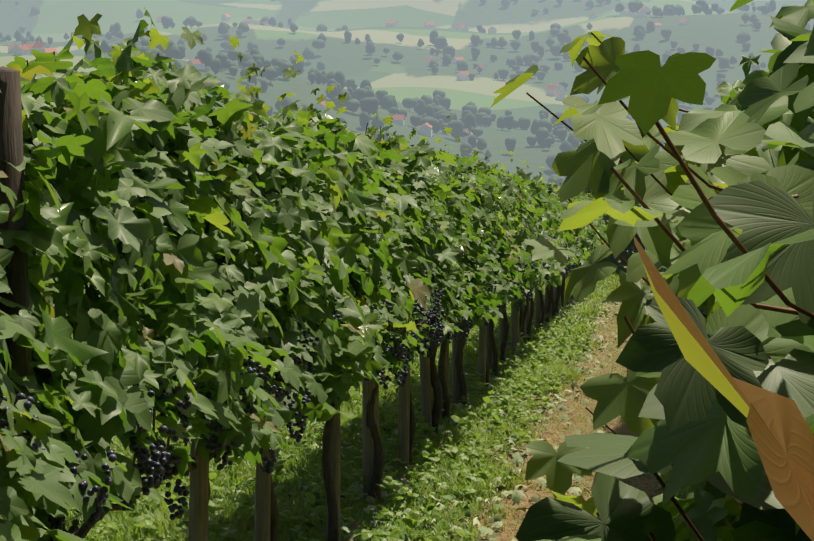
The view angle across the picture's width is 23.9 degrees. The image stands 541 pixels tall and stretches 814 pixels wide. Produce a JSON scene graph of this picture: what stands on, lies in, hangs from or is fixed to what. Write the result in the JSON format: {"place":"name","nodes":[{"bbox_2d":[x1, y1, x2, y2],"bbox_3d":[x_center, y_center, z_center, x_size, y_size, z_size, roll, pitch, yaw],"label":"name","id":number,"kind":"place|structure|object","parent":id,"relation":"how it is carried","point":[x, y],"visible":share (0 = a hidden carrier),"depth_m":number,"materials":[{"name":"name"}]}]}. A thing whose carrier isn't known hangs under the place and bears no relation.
{"place":"outdoors","nodes":[
{"label":"outdoors","id":0,"kind":"place"},
{"bbox_2d":[0,0,813,540],"bbox_3d":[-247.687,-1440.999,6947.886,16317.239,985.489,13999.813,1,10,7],"label":"terrain","id":1,"kind":"structure","parent":0,"point":[408,74],"depth_m":2206.07,"materials":[{"name":"green plant"}]},
{"bbox_2d":[30,136,588,540],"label":"vine trunks","id":2,"kind":"object","parent":1,"relation":"on","point":[198,501],"visible":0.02,"depth_m":11.21,"materials":[{"name":"brown wood"}]},
{"bbox_2d":[62,239,397,522],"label":"trellis wires","id":3,"kind":"object","parent":2,"relation":"attached to","point":[102,504],"depth_m":5.50,"materials":[{"name":"grey metal"}]},
{"bbox_2d":[65,268,687,540],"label":"grass and weeds","id":4,"kind":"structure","parent":1,"relation":"on","point":[138,524],"depth_m":12.64,"materials":[{"name":"green plant"}]},
{"bbox_2d":[0,0,809,249],"bbox_3d":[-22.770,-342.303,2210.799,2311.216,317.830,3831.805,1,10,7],"label":"distant trees","id":5,"kind":"object","parent":1,"relation":"on","point":[427,108],"visible":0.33,"depth_m":1730.35,"materials":[{"name":"green plant"}]},
{"bbox_2d":[8,5,811,141],"bbox_3d":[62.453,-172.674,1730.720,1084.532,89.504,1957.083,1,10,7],"label":"village houses","id":6,"kind":"structure","parent":1,"relation":"on","point":[557,90],"depth_m":1904.80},
{"bbox_2d":[26,32,813,540],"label":"vine stems","id":7,"kind":"object","parent":1,"relation":"on","point":[674,152],"visible":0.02,"depth_m":1.59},
{"bbox_2d":[0,0,813,540],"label":"vine","id":8,"kind":"object","parent":7,"relation":"on","point":[298,216],"depth_m":4.47,"materials":[{"name":"green plant"}]},
{"bbox_2d":[0,236,596,540],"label":"grapes","id":9,"kind":"object","parent":8,"relation":"hanging from","point":[156,466],"visible":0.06,"depth_m":5.86,"materials":[{"name":"food"}]},
{"bbox_2d":[571,141,646,273],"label":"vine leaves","id":10,"kind":"object","parent":1,"relation":"on","point":[624,254],"visible":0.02,"depth_m":56.26,"materials":[{"name":"plant"}]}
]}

